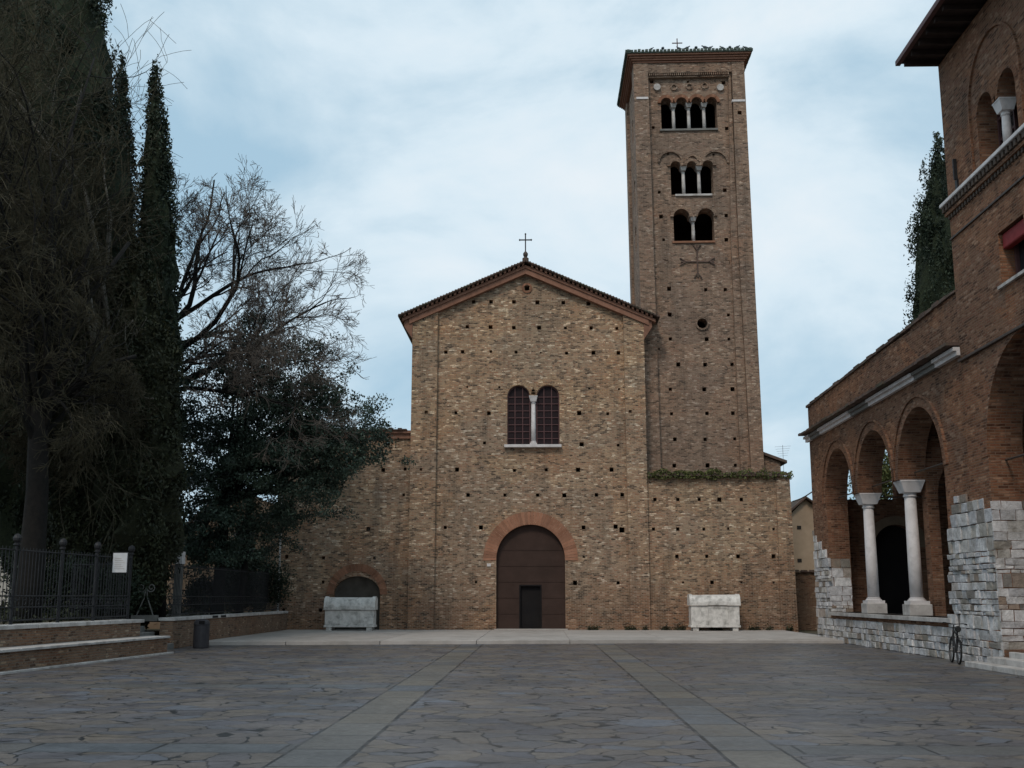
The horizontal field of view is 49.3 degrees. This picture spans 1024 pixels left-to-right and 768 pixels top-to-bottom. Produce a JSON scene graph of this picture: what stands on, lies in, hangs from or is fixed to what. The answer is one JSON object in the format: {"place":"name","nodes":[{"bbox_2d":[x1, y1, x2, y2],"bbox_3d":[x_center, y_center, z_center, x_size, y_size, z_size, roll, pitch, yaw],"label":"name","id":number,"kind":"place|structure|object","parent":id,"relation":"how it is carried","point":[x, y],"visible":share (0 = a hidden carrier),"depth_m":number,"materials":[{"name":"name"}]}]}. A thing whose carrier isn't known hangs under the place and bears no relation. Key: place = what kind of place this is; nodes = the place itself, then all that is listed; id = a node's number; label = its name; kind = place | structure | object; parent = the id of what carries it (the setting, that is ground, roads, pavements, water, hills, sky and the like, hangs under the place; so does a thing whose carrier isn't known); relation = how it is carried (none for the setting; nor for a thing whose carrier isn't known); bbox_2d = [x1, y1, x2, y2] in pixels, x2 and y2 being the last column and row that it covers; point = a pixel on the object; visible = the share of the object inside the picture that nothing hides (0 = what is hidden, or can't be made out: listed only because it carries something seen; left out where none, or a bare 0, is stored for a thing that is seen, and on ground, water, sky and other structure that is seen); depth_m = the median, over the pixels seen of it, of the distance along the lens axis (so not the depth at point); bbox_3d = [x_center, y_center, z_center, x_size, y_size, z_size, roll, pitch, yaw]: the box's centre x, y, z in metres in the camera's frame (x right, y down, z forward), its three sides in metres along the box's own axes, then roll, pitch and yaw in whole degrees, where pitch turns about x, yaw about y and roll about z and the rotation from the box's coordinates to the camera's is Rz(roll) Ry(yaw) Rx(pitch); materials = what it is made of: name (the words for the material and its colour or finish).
{"place":"outdoors","nodes":[
{"label":"outdoors","id":0,"kind":"place"},
{"bbox_2d":[0,612,248,624],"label":"garden terrace","id":1,"kind":"structure","parent":0,"point":[167,615],"depth_m":38.76,"materials":[{"name":"grey stone"}]},
{"bbox_2d":[0,0,50,586],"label":"cypress","id":2,"kind":"object","parent":1,"relation":"on","point":[12,501],"visible":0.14,"depth_m":43.26,"materials":[{"name":"green plant"}]},
{"bbox_2d":[0,0,144,481],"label":"bare tree","id":3,"kind":"object","parent":1,"relation":"on","point":[16,441],"visible":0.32,"depth_m":37.78,"materials":[{"name":"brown plant"}]},
{"bbox_2d":[12,0,137,540],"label":"cypress","id":4,"kind":"object","parent":1,"relation":"on","point":[93,10],"visible":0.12,"depth_m":43.40,"materials":[{"name":"green plant"}]},
{"bbox_2d":[46,397,106,606],"bbox_3d":[-15.496,3.263,40.991,3.992,11.841,3.806,0,-11,1],"label":"cypress","id":5,"kind":"object","parent":1,"relation":"on","point":[71,512],"visible":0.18,"depth_m":39.45,"materials":[{"name":"green plant"}]},
{"bbox_2d":[0,550,162,620],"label":"shrub","id":6,"kind":"object","parent":1,"relation":"on","point":[133,584],"visible":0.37,"depth_m":37.45,"materials":[{"name":"green plant"}]},
{"bbox_2d":[0,0,187,618],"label":"bare tree","id":7,"kind":"object","parent":1,"relation":"on","point":[108,239],"visible":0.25,"depth_m":39.99,"materials":[{"name":"brown plant"}]},
{"bbox_2d":[0,0,189,623],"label":"bare tree","id":8,"kind":"object","parent":1,"relation":"on","point":[43,397],"visible":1,"depth_m":34.20,"materials":[{"name":"plant"}]},
{"bbox_2d":[70,562,132,619],"bbox_3d":[-13.875,7.012,37.755,1.911,1.810,7.716,4,-11,-18],"label":"iron fence","id":9,"kind":"object","parent":1,"relation":"on","point":[99,599],"visible":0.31,"depth_m":35.58,"materials":[{"name":"black metal"}]},
{"bbox_2d":[0,576,232,623],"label":"ground cover","id":10,"kind":"object","parent":1,"relation":"on","point":[43,621],"visible":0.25,"depth_m":35.80,"materials":[{"name":"green plant"}]},
{"bbox_2d":[111,63,140,607],"bbox_3d":[-15.895,-2.326,45.630,2.854,23.659,2.611,0,-11,1],"label":"cypress","id":11,"kind":"object","parent":1,"relation":"on","point":[126,133],"visible":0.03,"depth_m":47.01,"materials":[{"name":"green plant"}]},
{"bbox_2d":[81,232,194,630],"bbox_3d":[-13.418,1.564,40.237,4.103,14.680,3.994,0,-11,1],"label":"cypress","id":12,"kind":"object","parent":1,"relation":"on","point":[152,532],"visible":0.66,"depth_m":39.19,"materials":[{"name":"green plant"}]},
{"bbox_2d":[131,584,158,620],"bbox_3d":[-12.549,7.486,38.185,0.900,1.240,0.160,0,-11,1],"label":"sculpture","id":13,"kind":"object","parent":1,"relation":"on","point":[152,617],"visible":0.86,"depth_m":38.03,"materials":[{"name":"metal"}]},
{"bbox_2d":[132,54,190,624],"bbox_3d":[-13.657,-2.300,43.548,2.860,22.874,2.489,0,-11,1],"label":"cypress","id":14,"kind":"object","parent":1,"relation":"on","point":[161,177],"visible":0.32,"depth_m":44.09,"materials":[{"name":"green plant"}]},
{"bbox_2d":[167,552,185,616],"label":"stone pillar","id":15,"kind":"structure","parent":1,"relation":"on","point":[182,560],"depth_m":44.05,"materials":[{"name":"white stone"}]},
{"bbox_2d":[182,567,228,614],"bbox_3d":[-13.675,9.292,49.396,2.007,2.376,2.242,0,-11,1],"label":"shrub","id":16,"kind":"object","parent":1,"relation":"on","point":[205,588],"visible":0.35,"depth_m":49.07,"materials":[{"name":"green plant"}]},
{"bbox_2d":[224,530,261,612],"bbox_3d":[-13.085,9.079,53.528,2.343,5.137,2.276,0,-11,1],"label":"shrub","id":17,"kind":"object","parent":1,"relation":"on","point":[226,584],"visible":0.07,"depth_m":53.14,"materials":[{"name":"green plant"}]},
{"bbox_2d":[128,153,374,621],"bbox_3d":[-11.840,-0.207,47.584,14.144,20.301,14.193,-7,-13,33],"label":"bare tree","id":18,"kind":"object","parent":1,"relation":"on","point":[254,347],"visible":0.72,"depth_m":47.08,"materials":[{"name":"brown plant"}]},
{"bbox_2d":[224,549,298,612],"bbox_3d":[-12.059,9.476,52.960,3.894,3.702,2.244,0,-11,1],"label":"shrub","id":19,"kind":"object","parent":1,"relation":"on","point":[275,591],"visible":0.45,"depth_m":52.68,"materials":[{"name":"green plant"}]},
{"bbox_2d":[173,309,415,614],"bbox_3d":[-10.509,3.135,49.717,12.680,14.532,9.483,0,-11,1],"label":"holm oak","id":20,"kind":"object","parent":1,"relation":"on","point":[237,469],"visible":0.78,"depth_m":48.32,"materials":[{"name":"green plant"}]},
{"bbox_2d":[140,626,173,649],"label":"garden steps","id":21,"kind":"structure","parent":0,"point":[144,633],"depth_m":37.47,"materials":[{"name":"stone"}]},
{"bbox_2d":[147,497,275,628],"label":"ochre building","id":22,"kind":"structure","parent":0,"point":[151,625],"depth_m":61.61,"materials":[{"name":"beige paint"}]},
{"bbox_2d":[145,629,817,635],"bbox_3d":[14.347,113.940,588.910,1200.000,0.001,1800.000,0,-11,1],"label":"ground","id":23,"kind":"structure","parent":0,"point":[156,632],"depth_m":56.86,"materials":[{"name":"grey stone"}]},
{"bbox_2d":[0,560,10,606],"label":"pale building","id":24,"kind":"structure","parent":23,"relation":"on","point":[1,584],"depth_m":57.69,"materials":[{"name":"paint"}]},
{"bbox_2d":[795,570,818,629],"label":"yard wall","id":25,"kind":"structure","parent":23,"relation":"on","point":[806,598],"depth_m":58.56,"materials":[{"name":"brick"}]},
{"bbox_2d":[847,449,892,498],"bbox_3d":[17.509,6.207,51.957,5.836,10.744,7.099,0,-11,1],"label":"garden tree","id":26,"kind":"object","parent":23,"relation":"on","point":[886,475],"visible":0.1,"depth_m":51.57,"materials":[{"name":"green plant"}]},
{"bbox_2d":[902,131,954,328],"bbox_3d":[20.360,0.140,52.480,4.582,25.610,4.380,0,-11,1],"label":"cypress","id":27,"kind":"object","parent":23,"relation":"on","point":[934,280],"visible":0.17,"depth_m":53.11,"materials":[{"name":"green plant"}]},
{"bbox_2d":[0,632,1023,767],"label":"plaza","id":28,"kind":"structure","parent":0,"point":[719,705],"depth_m":17.56,"materials":[{"name":"grey stone"}]},
{"bbox_2d":[0,619,173,674],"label":"bench wall","id":29,"kind":"structure","parent":28,"relation":"on","point":[26,647],"depth_m":29.40,"materials":[{"name":"brick"}]},
{"bbox_2d":[8,534,21,624],"bbox_3d":[-12.495,4.887,27.987,0.203,2.250,0.203,0,-11,1],"label":"fence post","id":30,"kind":"object","parent":29,"relation":"on","point":[17,538],"visible":1,"depth_m":27.97,"materials":[{"name":"black metal"}]},
{"bbox_2d":[56,538,66,621],"bbox_3d":[-12.244,5.316,30.241,0.203,2.250,0.203,0,-11,1],"label":"fence post","id":31,"kind":"object","parent":29,"relation":"on","point":[63,543],"visible":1,"depth_m":30.25,"materials":[{"name":"black metal"}]},
{"bbox_2d":[0,546,130,621],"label":"iron fence","id":32,"kind":"object","parent":29,"relation":"on","point":[64,595],"visible":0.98,"depth_m":30.32,"materials":[{"name":"black metal"}]},
{"bbox_2d":[112,552,128,572],"bbox_3d":[-11.668,5.320,33.203,0.480,0.630,0.054,0,-11,1],"label":"notice board","id":33,"kind":"object","parent":32,"relation":"attached to","point":[120,560],"visible":1,"depth_m":33.19,"materials":[{"name":"paper"}]},
{"bbox_2d":[91,542,101,620],"bbox_3d":[-12.027,5.689,32.201,0.203,2.250,0.203,0,-11,1],"label":"fence post","id":34,"kind":"object","parent":29,"relation":"on","point":[97,546],"visible":1,"depth_m":32.19,"materials":[{"name":"black metal"}]},
{"bbox_2d":[126,545,134,618],"bbox_3d":[-11.785,6.104,34.377,0.203,2.250,0.203,0,-11,1],"label":"fence post","id":35,"kind":"object","parent":29,"relation":"on","point":[131,549],"visible":0.99,"depth_m":34.38,"materials":[{"name":"black metal"}]},
{"bbox_2d":[193,619,209,648],"bbox_3d":[-10.689,8.589,38.378,0.551,0.985,0.566,0,-11,1],"label":"litter bin","id":36,"kind":"object","parent":28,"relation":"on","point":[201,632],"visible":1,"depth_m":38.17,"materials":[{"name":"metal"}]},
{"bbox_2d":[158,611,287,648],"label":"garden wall","id":37,"kind":"structure","parent":28,"relation":"on","point":[178,630],"depth_m":44.26,"materials":[{"name":"brick"}]},
{"bbox_2d":[168,563,280,615],"bbox_3d":[-11.596,8.665,46.783,0.036,1.780,16.975,0,-11,1],"label":"iron fence","id":38,"kind":"object","parent":37,"relation":"on","point":[239,588],"visible":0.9,"depth_m":44.55,"materials":[{"name":"black metal"}]},
{"bbox_2d":[273,233,798,631],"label":"church","id":39,"kind":"structure","parent":28,"relation":"on","point":[524,492],"depth_m":56.05,"materials":[{"name":"brick"}]},
{"bbox_2d":[335,576,379,629],"bbox_3d":[-7.720,10.894,55.798,2.515,2.714,0.060,0,-11,1],"label":"blocked doorway","id":40,"kind":"structure","parent":39,"relation":"in","point":[356,586],"depth_m":55.88,"materials":[{"name":"paint"}]},
{"bbox_2d":[507,386,530,443],"bbox_3d":[0.352,1.604,57.126,1.239,3.139,0.100,0,-11,1],"label":"window","id":41,"kind":"structure","parent":39,"relation":"in","point":[518,400],"depth_m":57.12,"materials":[{"name":"brown glass"}]},
{"bbox_2d":[496,523,565,628],"bbox_3d":[0.936,9.592,55.779,3.528,5.265,0.250,0,-11,1],"label":"door","id":42,"kind":"structure","parent":39,"relation":"in","point":[530,560],"depth_m":55.66,"materials":[{"name":"brown paint"}]},
{"bbox_2d":[536,386,559,443],"bbox_3d":[1.835,1.598,57.091,1.237,3.138,0.100,0,-11,1],"label":"window","id":43,"kind":"structure","parent":39,"relation":"in","point":[547,402],"depth_m":57.08,"materials":[{"name":"brown glass"}]},
{"bbox_2d":[647,468,793,479],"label":"ledge weeds","id":44,"kind":"object","parent":39,"relation":"on","point":[710,471],"visible":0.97,"depth_m":55.84,"materials":[{"name":"green plant"}]},
{"bbox_2d":[798,290,1003,662],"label":"portico","id":45,"kind":"structure","parent":28,"relation":"on","point":[899,572],"depth_m":36.12,"materials":[{"name":"brick"}]},
{"bbox_2d":[876,525,909,613],"bbox_3d":[15.908,8.178,46.344,2.276,4.772,0.080,0,-11,1],"label":"end door","id":46,"kind":"structure","parent":45,"relation":"in","point":[891,542],"depth_m":46.40,"materials":[{"name":"black"}]},
{"bbox_2d":[942,622,966,664],"bbox_3d":[11.800,6.885,29.668,0.608,1.078,1.637,-6,-12,28],"label":"bicycle","id":47,"kind":"object","parent":28,"relation":"on","point":[955,648],"visible":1,"depth_m":29.48,"materials":[{"name":"black metal"}]},
{"bbox_2d":[895,0,1023,657],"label":"palace","id":48,"kind":"structure","parent":28,"relation":"on","point":[972,51],"depth_m":28.67,"materials":[{"name":"brick"}]},
{"bbox_2d":[997,103,1018,146],"bbox_3d":[12.784,-6.676,28.733,0.110,2.114,1.220,0,-11,1],"label":"window pane","id":49,"kind":"structure","parent":48,"relation":"in","point":[1014,115],"depth_m":28.56,"materials":[{"name":"black glass"}]},
{"bbox_2d":[1014,240,1023,273],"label":"window pane","id":50,"kind":"structure","parent":48,"relation":"in","point":[1019,248],"depth_m":27.76,"materials":[{"name":"black glass"}]},
{"bbox_2d":[965,652,1023,675],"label":"entrance steps","id":51,"kind":"structure","parent":28,"relation":"on","point":[1013,664],"depth_m":26.54,"materials":[{"name":"stone"}]},
{"bbox_2d":[98,0,943,521],"label":"sky","id":52,"kind":"structure","parent":0,"point":[425,138],"materials":[{"name":"blue"}]},
{"bbox_2d":[209,629,842,644],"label":"forecourt","id":53,"kind":"structure","parent":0,"point":[333,637],"depth_m":44.71,"materials":[{"name":"grey stone"}]},
{"bbox_2d":[323,596,377,630],"bbox_3d":[-7.838,11.144,54.211,2.486,1.629,1.070,0,-11,1],"label":"sarcophagus","id":54,"kind":"object","parent":53,"relation":"on","point":[350,611],"visible":1,"depth_m":53.77,"materials":[{"name":"stone"}]},
{"bbox_2d":[586,623,793,630],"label":"wall foot weeds","id":55,"kind":"object","parent":53,"relation":"on","point":[666,627],"depth_m":54.42,"materials":[{"name":"green plant"}]},
{"bbox_2d":[617,38,763,583],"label":"bell tower","id":56,"kind":"structure","parent":53,"relation":"on","point":[691,267],"depth_m":59.39,"materials":[{"name":"brick"}]},
{"bbox_2d":[687,594,740,630],"bbox_3d":[9.744,11.009,53.808,2.426,1.742,1.070,0,-11,1],"label":"sarcophagus","id":57,"kind":"object","parent":53,"relation":"on","point":[713,611],"visible":1,"depth_m":53.37,"materials":[{"name":"stone"}]},
{"bbox_2d":[763,452,786,472],"bbox_3d":[13.570,8.295,58.829,1.244,8.953,4.600,0,-11,1],"label":"church annex","id":58,"kind":"object","parent":53,"relation":"on","point":[773,463],"visible":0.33,"depth_m":57.46,"materials":[{"name":"brick"}]},
{"bbox_2d":[791,496,814,570],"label":"plastered house","id":59,"kind":"structure","parent":0,"point":[802,521],"depth_m":65.12,"materials":[{"name":"paint"}]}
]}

